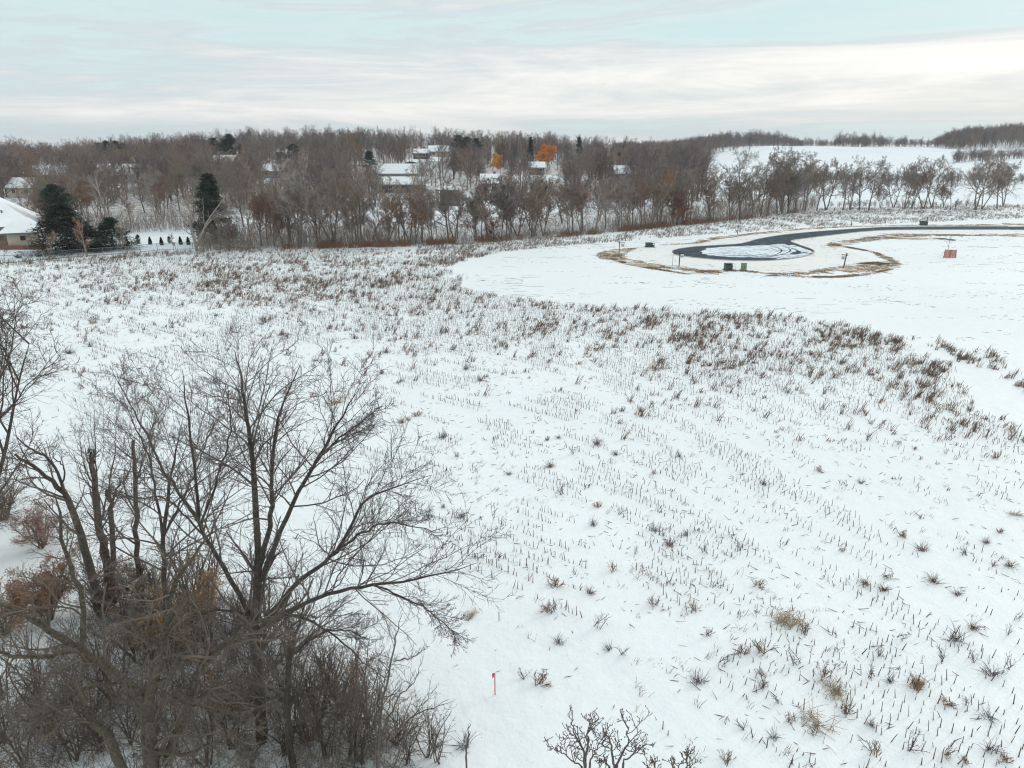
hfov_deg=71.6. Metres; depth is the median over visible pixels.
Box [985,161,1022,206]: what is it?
bare tree
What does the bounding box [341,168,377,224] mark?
bare tree
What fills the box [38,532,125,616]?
thicket shrub
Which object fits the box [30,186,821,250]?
undergrowth
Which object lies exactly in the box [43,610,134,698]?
thicket shrub
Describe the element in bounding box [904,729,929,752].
branching weed
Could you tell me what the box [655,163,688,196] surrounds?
bare tree
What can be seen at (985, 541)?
grass tuft
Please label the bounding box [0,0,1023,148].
sky
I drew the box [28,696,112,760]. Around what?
thicket shrub
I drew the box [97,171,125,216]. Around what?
bare tree
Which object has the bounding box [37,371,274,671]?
slim bare tree
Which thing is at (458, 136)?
pine tree
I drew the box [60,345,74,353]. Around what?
spiky weed
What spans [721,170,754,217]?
bare tree
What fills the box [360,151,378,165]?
spruce tree
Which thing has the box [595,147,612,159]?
bare tree
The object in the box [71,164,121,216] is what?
bare tree
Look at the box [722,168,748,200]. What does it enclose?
bare tree
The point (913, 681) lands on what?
rusty weed
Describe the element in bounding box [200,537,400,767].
dark thicket tree
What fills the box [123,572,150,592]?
fallen log
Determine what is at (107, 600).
oak shrub
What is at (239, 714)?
thicket shrub
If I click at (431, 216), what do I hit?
bare tree
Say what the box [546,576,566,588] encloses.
rusty weed
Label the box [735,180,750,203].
bare tree
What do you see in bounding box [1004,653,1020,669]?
branching weed
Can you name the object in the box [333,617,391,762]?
thin twin tree
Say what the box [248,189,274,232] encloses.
bare tree
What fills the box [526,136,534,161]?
spruce tree
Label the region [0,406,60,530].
edge tree
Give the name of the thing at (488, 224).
leaning tree
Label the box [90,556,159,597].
oak shrub
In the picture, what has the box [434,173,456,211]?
bare tree
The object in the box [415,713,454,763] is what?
thicket shrub
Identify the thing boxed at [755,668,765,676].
rusty weed
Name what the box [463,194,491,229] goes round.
bare tree
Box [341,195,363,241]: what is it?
bare tree
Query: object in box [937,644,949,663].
branching weed
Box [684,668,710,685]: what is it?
spiky weed
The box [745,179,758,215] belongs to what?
bare tree
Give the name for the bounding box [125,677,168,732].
thicket shrub
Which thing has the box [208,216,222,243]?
bare tree
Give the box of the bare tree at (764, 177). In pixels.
[759,165,775,201]
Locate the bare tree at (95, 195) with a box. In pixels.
[78,175,105,217]
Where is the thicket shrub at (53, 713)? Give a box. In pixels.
[2,691,70,735]
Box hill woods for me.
[616,122,1023,154]
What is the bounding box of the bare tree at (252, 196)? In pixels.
[246,182,258,228]
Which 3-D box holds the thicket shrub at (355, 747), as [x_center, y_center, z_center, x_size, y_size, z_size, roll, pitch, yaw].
[-4.671,10.206,21.391,3.125,3.188,2.390,36,40,60]
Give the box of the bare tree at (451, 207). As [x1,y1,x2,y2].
[431,185,479,237]
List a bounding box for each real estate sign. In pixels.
[678,251,683,265]
[841,253,847,267]
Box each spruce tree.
[14,203,105,258]
[55,223,108,251]
[81,217,147,252]
[185,172,238,242]
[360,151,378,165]
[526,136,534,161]
[575,137,582,156]
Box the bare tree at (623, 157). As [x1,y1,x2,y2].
[615,148,632,164]
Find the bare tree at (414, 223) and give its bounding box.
[402,194,429,243]
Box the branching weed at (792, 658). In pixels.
[785,645,800,664]
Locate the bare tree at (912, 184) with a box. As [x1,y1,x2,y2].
[901,157,926,208]
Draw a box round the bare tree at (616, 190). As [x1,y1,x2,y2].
[607,180,635,224]
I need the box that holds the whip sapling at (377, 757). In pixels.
[344,604,451,767]
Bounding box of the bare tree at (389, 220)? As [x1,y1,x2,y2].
[379,194,405,242]
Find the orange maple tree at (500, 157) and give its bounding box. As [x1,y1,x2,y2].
[494,154,502,170]
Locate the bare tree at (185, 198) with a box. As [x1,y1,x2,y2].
[175,177,203,220]
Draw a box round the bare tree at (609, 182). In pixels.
[591,175,623,228]
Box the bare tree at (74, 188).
[64,177,86,215]
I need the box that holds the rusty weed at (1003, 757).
[996,748,1013,763]
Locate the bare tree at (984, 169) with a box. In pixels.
[957,151,1016,209]
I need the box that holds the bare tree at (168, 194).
[163,175,173,208]
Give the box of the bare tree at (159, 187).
[147,172,171,217]
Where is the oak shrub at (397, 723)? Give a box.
[353,684,432,745]
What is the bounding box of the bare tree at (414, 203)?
[404,190,423,236]
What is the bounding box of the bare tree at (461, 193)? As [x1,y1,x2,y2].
[452,179,466,216]
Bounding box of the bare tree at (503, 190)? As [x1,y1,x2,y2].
[493,176,514,236]
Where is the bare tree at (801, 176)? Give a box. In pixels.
[762,142,814,212]
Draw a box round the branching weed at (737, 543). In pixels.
[735,538,744,551]
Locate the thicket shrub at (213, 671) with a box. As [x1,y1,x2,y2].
[180,641,242,722]
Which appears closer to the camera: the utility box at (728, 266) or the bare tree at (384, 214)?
the utility box at (728, 266)
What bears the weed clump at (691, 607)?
on the ground at (516, 722)
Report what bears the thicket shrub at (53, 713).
on the ground at (516, 722)
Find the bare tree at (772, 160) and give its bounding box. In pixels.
[751,147,794,215]
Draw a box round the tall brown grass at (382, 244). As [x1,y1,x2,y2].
[279,207,804,249]
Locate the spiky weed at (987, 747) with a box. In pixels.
[977,731,1009,753]
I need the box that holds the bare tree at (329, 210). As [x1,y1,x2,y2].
[293,182,355,243]
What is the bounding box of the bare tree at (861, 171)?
[836,155,882,209]
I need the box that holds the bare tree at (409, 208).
[403,196,415,226]
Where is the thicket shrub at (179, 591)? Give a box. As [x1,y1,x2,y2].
[150,571,206,634]
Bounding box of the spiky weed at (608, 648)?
[601,639,611,651]
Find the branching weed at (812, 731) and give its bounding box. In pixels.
[807,722,820,735]
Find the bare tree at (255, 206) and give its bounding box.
[246,191,274,244]
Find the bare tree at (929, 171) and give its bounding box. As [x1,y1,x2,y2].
[897,154,945,208]
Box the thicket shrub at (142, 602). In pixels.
[106,557,158,628]
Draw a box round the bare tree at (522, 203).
[513,180,541,226]
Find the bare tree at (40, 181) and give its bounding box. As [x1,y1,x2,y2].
[21,167,89,212]
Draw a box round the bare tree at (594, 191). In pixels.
[592,180,614,205]
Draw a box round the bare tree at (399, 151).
[390,142,407,163]
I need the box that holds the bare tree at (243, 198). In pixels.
[216,169,270,243]
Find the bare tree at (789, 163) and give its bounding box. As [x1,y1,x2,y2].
[777,149,801,213]
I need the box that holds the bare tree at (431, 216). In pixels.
[415,192,437,238]
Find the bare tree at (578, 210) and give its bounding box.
[570,182,590,215]
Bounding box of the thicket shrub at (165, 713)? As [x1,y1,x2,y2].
[117,677,202,748]
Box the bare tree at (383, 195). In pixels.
[376,191,389,213]
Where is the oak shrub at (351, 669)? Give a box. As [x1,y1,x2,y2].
[283,641,386,718]
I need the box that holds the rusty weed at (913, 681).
[908,674,925,692]
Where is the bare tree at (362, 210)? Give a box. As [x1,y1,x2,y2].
[345,173,373,242]
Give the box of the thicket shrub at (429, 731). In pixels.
[408,695,455,758]
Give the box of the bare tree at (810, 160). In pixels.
[802,156,819,209]
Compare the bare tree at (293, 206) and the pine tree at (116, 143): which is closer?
the bare tree at (293, 206)
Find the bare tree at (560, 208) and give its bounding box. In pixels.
[550,190,564,223]
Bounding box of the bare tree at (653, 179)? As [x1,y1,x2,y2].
[646,172,658,213]
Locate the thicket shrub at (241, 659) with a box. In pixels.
[202,636,282,703]
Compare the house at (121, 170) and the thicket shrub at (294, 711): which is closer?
the thicket shrub at (294, 711)
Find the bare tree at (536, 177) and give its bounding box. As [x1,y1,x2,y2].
[524,171,548,234]
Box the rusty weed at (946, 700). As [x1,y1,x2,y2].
[939,693,958,708]
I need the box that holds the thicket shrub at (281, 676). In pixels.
[264,657,315,705]
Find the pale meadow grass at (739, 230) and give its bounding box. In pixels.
[416,203,1023,265]
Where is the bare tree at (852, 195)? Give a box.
[838,168,862,209]
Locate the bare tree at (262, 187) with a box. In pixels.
[253,180,269,211]
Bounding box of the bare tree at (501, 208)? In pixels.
[492,193,520,234]
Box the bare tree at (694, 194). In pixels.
[680,165,704,218]
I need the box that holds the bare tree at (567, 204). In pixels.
[557,185,574,234]
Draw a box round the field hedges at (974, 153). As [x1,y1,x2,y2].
[800,146,1023,208]
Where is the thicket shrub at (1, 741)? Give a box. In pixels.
[0,674,40,744]
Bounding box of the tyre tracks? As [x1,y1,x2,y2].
[728,245,808,256]
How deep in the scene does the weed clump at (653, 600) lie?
29.37 m
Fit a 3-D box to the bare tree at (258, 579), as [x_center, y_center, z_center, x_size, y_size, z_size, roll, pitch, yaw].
[-6.123,4.769,20.118,13.517,14.339,6.341,9,20,25]
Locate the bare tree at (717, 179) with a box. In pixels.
[703,165,725,218]
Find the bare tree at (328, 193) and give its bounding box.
[320,179,340,219]
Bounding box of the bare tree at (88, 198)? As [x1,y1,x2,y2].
[67,177,96,222]
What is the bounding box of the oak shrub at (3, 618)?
[0,572,31,637]
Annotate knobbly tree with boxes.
[544,705,614,767]
[591,705,654,767]
[642,744,700,767]
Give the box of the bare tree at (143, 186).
[129,171,179,216]
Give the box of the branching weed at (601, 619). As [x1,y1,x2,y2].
[593,610,611,628]
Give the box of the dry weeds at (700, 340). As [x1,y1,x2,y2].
[0,246,1023,442]
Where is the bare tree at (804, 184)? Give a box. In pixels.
[787,167,807,201]
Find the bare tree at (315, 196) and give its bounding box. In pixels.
[303,180,333,240]
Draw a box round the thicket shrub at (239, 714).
[186,656,262,749]
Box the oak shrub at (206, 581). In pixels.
[135,567,231,639]
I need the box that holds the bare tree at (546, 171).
[517,165,551,210]
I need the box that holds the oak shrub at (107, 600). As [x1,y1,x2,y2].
[60,553,145,625]
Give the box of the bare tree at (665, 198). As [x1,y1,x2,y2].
[652,177,676,217]
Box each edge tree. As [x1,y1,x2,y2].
[0,275,82,517]
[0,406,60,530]
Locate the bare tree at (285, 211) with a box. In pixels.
[272,187,296,245]
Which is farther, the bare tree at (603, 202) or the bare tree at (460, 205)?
the bare tree at (603, 202)
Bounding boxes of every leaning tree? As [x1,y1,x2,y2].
[373,197,412,239]
[474,204,499,240]
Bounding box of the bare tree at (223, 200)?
[206,188,229,224]
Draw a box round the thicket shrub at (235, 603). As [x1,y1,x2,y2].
[209,578,250,634]
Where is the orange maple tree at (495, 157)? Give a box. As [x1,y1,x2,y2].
[490,152,498,166]
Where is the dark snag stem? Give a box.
[465,724,470,767]
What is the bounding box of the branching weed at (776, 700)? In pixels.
[770,692,782,704]
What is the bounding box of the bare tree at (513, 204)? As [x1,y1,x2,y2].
[495,179,525,233]
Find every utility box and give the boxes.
[644,241,650,246]
[722,263,732,270]
[739,262,747,270]
[919,221,928,225]
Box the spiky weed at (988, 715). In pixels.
[974,703,1000,727]
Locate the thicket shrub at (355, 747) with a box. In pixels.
[317,654,397,764]
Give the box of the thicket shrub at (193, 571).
[150,515,240,613]
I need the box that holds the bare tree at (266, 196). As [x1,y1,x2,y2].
[256,179,281,235]
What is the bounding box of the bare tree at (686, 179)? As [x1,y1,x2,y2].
[672,167,696,192]
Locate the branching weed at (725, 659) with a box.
[719,655,732,666]
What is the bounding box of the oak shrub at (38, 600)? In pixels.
[0,534,93,626]
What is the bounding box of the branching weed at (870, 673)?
[867,660,875,677]
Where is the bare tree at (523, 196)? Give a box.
[512,182,557,235]
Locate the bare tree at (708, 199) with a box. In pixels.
[696,172,723,217]
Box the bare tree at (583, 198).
[564,179,594,232]
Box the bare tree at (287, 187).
[277,180,308,224]
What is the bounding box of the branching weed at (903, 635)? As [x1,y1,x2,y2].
[897,633,909,640]
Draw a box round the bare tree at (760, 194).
[746,175,763,215]
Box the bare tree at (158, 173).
[151,170,171,213]
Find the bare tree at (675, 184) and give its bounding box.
[672,175,689,216]
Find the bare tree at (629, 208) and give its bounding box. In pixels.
[613,183,638,227]
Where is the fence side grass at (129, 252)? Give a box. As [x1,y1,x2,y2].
[0,245,261,264]
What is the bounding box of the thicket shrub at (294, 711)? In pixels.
[248,641,333,745]
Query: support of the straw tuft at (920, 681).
on the ground at (516, 722)
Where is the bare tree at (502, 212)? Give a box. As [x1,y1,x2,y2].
[492,189,510,234]
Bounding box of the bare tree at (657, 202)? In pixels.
[647,177,665,226]
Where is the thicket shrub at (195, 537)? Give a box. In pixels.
[134,519,203,596]
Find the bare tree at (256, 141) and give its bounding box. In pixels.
[247,134,263,160]
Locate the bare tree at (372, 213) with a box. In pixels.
[361,194,380,233]
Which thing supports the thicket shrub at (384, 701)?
on the ground at (516, 722)
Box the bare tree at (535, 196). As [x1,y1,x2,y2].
[523,185,553,236]
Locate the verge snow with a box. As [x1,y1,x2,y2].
[629,225,1023,270]
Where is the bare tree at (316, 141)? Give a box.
[306,132,320,159]
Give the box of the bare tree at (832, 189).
[809,158,858,209]
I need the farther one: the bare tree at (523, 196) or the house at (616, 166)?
the house at (616, 166)
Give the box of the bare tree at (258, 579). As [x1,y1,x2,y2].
[75,314,516,744]
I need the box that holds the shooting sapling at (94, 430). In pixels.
[53,383,169,516]
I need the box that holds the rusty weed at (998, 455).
[991,451,1001,459]
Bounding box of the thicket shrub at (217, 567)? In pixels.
[186,527,233,593]
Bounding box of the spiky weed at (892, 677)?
[880,670,897,683]
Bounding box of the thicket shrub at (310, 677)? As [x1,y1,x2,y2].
[281,646,368,717]
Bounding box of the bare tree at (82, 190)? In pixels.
[63,177,90,216]
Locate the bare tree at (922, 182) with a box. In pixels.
[903,171,929,206]
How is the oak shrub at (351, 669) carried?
on the ground at (516, 722)
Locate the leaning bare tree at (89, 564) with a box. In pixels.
[0,413,101,601]
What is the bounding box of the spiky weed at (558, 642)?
[550,633,568,645]
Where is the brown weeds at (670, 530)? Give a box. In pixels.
[6,354,1023,767]
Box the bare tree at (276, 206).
[259,187,292,242]
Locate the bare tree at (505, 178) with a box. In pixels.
[494,168,527,215]
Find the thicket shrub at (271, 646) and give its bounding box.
[240,626,292,667]
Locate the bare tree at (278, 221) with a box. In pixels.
[266,205,287,245]
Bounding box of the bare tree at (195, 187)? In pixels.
[190,170,220,211]
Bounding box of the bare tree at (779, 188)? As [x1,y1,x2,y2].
[765,165,793,215]
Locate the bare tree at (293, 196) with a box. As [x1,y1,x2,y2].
[284,179,311,244]
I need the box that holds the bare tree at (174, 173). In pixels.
[163,159,187,210]
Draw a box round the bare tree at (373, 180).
[369,160,440,240]
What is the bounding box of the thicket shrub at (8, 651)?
[0,600,27,692]
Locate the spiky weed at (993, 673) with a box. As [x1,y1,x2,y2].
[971,660,1005,676]
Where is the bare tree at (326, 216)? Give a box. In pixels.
[310,189,329,237]
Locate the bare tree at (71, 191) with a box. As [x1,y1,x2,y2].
[37,183,77,205]
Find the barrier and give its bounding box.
[943,250,956,257]
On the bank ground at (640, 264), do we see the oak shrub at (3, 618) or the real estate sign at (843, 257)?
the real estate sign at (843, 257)
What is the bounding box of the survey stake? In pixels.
[492,673,495,694]
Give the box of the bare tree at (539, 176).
[524,171,556,218]
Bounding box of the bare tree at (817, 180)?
[797,151,823,210]
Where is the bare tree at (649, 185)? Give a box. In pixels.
[628,172,666,204]
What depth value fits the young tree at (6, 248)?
115.30 m
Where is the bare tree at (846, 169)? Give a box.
[839,162,863,209]
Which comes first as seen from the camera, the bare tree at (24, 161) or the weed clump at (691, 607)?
the weed clump at (691, 607)
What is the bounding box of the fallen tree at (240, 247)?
[221,238,252,248]
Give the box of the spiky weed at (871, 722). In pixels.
[867,712,883,729]
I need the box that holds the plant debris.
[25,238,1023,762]
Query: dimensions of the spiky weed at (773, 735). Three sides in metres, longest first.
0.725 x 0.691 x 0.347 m
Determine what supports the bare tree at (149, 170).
on the ground at (516, 722)
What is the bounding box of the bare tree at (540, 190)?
[520,166,565,235]
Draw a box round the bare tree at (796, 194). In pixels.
[777,164,817,212]
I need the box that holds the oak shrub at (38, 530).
[4,498,69,549]
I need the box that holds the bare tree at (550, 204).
[538,175,555,233]
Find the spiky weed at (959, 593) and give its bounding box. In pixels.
[946,588,962,595]
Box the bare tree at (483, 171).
[465,155,486,183]
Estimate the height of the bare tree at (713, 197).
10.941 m
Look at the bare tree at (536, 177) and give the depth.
147.44 m
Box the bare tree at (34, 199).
[29,190,42,214]
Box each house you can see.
[0,197,44,245]
[4,175,45,197]
[29,165,65,182]
[97,162,141,183]
[213,154,240,163]
[262,162,284,177]
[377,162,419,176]
[379,176,427,192]
[412,147,429,158]
[428,145,448,156]
[438,186,460,205]
[479,171,499,196]
[528,160,545,174]
[606,165,635,179]
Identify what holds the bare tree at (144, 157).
on the ground at (516, 722)
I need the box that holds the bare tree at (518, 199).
[484,173,543,235]
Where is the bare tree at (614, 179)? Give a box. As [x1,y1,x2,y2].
[606,177,617,213]
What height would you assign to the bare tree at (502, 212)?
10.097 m
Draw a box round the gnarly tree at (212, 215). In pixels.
[175,176,241,249]
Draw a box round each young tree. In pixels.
[0,233,10,261]
[45,231,56,257]
[71,217,92,256]
[114,225,127,252]
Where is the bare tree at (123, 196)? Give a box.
[113,178,136,226]
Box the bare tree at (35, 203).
[26,192,44,212]
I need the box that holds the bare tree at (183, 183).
[165,167,202,214]
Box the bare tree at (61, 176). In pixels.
[45,167,88,196]
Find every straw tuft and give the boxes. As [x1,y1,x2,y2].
[458,605,479,619]
[764,601,801,633]
[773,605,807,632]
[773,700,846,753]
[812,670,852,704]
[828,676,854,708]
[904,671,934,692]
[992,508,1023,515]
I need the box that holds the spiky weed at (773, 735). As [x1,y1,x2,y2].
[764,723,784,746]
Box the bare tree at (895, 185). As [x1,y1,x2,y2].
[876,167,910,206]
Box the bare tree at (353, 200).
[337,195,368,243]
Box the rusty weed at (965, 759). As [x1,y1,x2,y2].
[956,754,971,764]
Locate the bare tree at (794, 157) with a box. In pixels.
[773,151,811,212]
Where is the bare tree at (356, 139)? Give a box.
[345,132,365,161]
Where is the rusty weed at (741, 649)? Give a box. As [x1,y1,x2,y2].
[733,644,750,656]
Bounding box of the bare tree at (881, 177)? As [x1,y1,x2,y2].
[860,156,897,209]
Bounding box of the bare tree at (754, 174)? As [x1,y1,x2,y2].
[708,144,769,216]
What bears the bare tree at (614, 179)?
on the ground at (516, 722)
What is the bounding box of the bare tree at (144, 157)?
[130,154,151,183]
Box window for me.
[19,235,26,240]
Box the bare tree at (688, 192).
[668,179,700,222]
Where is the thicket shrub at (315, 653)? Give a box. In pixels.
[302,628,338,671]
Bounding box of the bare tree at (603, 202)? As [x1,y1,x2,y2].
[596,183,614,219]
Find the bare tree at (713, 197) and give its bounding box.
[694,181,724,213]
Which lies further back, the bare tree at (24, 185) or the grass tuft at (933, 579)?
the bare tree at (24, 185)
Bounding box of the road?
[672,226,1023,259]
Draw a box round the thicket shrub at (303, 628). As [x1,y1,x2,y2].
[260,596,316,658]
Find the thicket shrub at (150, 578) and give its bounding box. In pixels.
[128,551,167,595]
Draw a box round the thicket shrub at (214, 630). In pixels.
[185,601,219,653]
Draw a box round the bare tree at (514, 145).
[508,139,521,164]
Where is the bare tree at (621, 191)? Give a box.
[605,174,631,228]
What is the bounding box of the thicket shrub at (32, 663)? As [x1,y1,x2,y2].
[0,599,54,705]
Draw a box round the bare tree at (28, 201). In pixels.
[2,186,41,211]
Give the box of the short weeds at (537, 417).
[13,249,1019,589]
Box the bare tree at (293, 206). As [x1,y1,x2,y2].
[266,187,306,237]
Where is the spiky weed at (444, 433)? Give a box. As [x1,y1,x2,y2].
[435,427,446,438]
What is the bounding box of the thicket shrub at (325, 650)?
[308,638,367,708]
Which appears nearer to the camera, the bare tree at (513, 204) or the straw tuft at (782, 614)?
the straw tuft at (782, 614)
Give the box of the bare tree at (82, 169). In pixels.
[75,158,99,203]
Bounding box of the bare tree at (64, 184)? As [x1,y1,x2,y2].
[53,172,69,188]
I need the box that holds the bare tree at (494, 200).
[462,176,526,237]
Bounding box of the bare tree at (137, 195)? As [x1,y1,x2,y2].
[120,168,152,211]
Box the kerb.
[673,226,1009,260]
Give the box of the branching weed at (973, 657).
[969,649,980,662]
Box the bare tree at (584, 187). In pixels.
[562,178,595,205]
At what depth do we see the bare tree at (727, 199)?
181.03 m
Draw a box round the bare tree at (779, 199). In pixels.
[772,176,806,211]
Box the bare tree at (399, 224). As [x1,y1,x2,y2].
[385,193,404,237]
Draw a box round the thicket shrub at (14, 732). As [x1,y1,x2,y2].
[0,663,70,767]
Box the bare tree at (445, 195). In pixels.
[425,180,461,236]
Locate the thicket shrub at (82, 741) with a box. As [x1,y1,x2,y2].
[61,696,126,761]
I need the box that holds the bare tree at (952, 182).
[939,170,958,209]
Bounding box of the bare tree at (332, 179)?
[315,149,356,241]
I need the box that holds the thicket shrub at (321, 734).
[283,669,353,759]
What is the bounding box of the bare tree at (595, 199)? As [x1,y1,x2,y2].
[580,171,625,229]
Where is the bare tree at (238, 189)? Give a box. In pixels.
[217,162,261,223]
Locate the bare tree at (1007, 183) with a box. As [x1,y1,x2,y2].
[964,155,1019,208]
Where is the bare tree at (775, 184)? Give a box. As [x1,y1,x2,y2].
[762,157,783,213]
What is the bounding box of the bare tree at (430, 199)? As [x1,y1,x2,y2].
[420,184,435,229]
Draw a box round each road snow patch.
[700,244,796,257]
[777,245,812,258]
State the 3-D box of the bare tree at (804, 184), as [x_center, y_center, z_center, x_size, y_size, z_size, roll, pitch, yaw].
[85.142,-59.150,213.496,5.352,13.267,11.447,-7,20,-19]
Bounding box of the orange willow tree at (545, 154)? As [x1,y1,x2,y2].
[533,143,557,168]
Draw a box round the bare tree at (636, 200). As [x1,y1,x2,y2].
[621,175,649,223]
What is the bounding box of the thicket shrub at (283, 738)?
[234,686,318,755]
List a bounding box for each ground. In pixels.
[0,138,1023,767]
[596,223,1023,277]
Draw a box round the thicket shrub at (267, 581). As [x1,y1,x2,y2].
[223,541,305,634]
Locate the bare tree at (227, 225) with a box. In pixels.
[222,217,239,246]
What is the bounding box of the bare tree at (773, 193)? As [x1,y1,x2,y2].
[767,177,783,204]
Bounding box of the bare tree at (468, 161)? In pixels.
[450,153,487,179]
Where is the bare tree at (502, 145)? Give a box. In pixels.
[497,137,508,157]
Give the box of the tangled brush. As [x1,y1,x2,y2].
[0,549,432,767]
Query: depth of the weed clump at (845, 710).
23.72 m
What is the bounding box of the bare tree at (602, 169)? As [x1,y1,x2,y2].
[595,159,610,184]
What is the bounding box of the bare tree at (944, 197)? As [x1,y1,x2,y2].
[932,184,953,206]
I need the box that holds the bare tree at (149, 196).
[132,173,157,222]
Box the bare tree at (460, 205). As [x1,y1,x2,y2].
[452,184,467,236]
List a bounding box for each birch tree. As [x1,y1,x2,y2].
[79,168,113,229]
[267,181,290,243]
[288,174,311,240]
[499,131,519,162]
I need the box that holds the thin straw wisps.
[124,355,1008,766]
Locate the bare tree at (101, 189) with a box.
[84,171,119,217]
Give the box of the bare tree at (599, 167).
[596,160,616,182]
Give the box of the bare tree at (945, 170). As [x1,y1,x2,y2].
[913,158,957,207]
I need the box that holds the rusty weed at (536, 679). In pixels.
[533,669,553,687]
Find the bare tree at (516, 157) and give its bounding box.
[498,147,525,171]
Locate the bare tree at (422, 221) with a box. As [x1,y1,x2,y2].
[413,195,431,240]
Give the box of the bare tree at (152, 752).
[0,474,317,767]
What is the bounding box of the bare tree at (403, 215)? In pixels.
[396,197,410,237]
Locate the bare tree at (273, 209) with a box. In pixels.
[258,193,288,243]
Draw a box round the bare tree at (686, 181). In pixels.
[681,169,699,206]
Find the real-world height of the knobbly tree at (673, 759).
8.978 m
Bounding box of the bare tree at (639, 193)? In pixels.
[622,173,652,223]
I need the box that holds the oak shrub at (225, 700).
[192,664,285,719]
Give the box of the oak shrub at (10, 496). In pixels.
[0,470,35,520]
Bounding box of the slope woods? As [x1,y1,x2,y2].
[0,124,724,208]
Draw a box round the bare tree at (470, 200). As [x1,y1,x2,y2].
[456,187,485,237]
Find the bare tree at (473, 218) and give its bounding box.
[456,200,479,241]
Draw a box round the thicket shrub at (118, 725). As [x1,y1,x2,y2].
[91,655,167,744]
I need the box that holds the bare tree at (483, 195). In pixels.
[469,175,491,236]
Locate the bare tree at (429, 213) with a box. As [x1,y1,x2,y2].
[408,188,442,239]
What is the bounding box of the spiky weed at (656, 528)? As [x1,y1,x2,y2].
[649,523,664,532]
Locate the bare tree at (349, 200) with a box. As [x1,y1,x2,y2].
[325,175,363,238]
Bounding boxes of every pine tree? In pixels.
[36,183,80,235]
[92,142,102,161]
[100,140,111,153]
[109,141,119,157]
[207,137,221,154]
[216,133,242,154]
[271,152,290,161]
[286,144,300,161]
[450,135,465,149]
[460,136,475,152]
[469,138,484,155]
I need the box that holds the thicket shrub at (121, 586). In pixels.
[75,555,147,617]
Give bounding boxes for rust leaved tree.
[484,216,501,238]
[664,188,687,224]
[681,204,693,223]
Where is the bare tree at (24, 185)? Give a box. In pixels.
[20,175,36,204]
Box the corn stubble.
[0,241,1023,767]
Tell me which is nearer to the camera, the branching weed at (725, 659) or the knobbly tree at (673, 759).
the knobbly tree at (673, 759)
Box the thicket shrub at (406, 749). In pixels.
[390,712,423,765]
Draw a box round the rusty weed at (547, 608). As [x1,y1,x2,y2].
[538,599,557,613]
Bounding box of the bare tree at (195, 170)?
[189,162,203,198]
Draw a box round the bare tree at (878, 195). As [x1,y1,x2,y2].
[870,185,889,207]
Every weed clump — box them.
[607,561,617,571]
[646,591,660,609]
[689,601,702,610]
[705,627,715,635]
[716,749,731,765]
[749,636,777,654]
[752,578,765,587]
[756,676,769,687]
[784,712,797,723]
[800,618,811,635]
[816,659,832,676]
[840,699,855,714]
[857,739,880,757]
[876,646,884,656]
[944,744,957,761]
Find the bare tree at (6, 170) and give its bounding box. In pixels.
[0,155,14,189]
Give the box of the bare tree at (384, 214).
[373,197,389,236]
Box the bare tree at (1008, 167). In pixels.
[986,151,1015,208]
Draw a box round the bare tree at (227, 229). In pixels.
[218,217,236,245]
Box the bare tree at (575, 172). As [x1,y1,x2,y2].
[556,156,593,230]
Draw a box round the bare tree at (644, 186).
[637,179,651,210]
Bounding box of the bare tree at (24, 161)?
[14,154,36,176]
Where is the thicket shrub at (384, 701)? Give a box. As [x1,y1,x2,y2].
[333,646,398,731]
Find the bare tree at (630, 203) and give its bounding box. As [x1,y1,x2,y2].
[618,188,648,219]
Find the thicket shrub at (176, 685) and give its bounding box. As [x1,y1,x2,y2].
[147,654,210,704]
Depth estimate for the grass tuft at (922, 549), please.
33.30 m
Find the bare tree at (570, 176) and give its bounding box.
[549,163,589,230]
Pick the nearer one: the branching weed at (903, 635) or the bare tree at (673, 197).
the branching weed at (903, 635)
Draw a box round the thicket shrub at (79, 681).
[37,656,133,723]
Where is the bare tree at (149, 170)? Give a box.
[142,164,165,209]
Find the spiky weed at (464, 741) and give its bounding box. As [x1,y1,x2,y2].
[446,729,479,751]
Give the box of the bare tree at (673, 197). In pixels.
[663,182,683,223]
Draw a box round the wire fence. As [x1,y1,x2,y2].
[0,241,256,262]
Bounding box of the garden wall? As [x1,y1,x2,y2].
[0,245,45,249]
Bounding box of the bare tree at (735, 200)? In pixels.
[730,182,744,215]
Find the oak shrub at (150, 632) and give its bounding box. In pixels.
[106,611,195,670]
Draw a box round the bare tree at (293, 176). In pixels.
[264,159,339,243]
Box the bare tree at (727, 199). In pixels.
[719,178,736,218]
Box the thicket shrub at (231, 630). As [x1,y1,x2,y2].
[198,573,260,664]
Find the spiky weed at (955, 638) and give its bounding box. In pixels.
[940,619,970,650]
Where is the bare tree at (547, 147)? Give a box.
[538,138,551,162]
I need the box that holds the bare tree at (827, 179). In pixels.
[805,159,848,210]
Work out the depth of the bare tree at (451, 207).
142.24 m
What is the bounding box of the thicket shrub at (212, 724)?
[165,672,240,767]
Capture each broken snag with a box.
[71,441,124,605]
[81,469,133,589]
[100,435,148,592]
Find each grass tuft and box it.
[585,584,596,594]
[591,436,604,445]
[662,535,677,546]
[857,574,871,586]
[876,583,896,591]
[914,541,930,551]
[922,571,949,584]
[968,615,983,631]
[977,534,990,544]
[1002,559,1018,569]
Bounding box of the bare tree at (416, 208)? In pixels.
[408,196,427,241]
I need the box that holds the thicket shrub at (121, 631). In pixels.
[86,596,146,663]
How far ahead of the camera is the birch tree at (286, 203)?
133.55 m
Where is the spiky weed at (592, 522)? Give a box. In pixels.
[587,517,600,526]
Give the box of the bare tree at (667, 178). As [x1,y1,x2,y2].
[647,164,678,222]

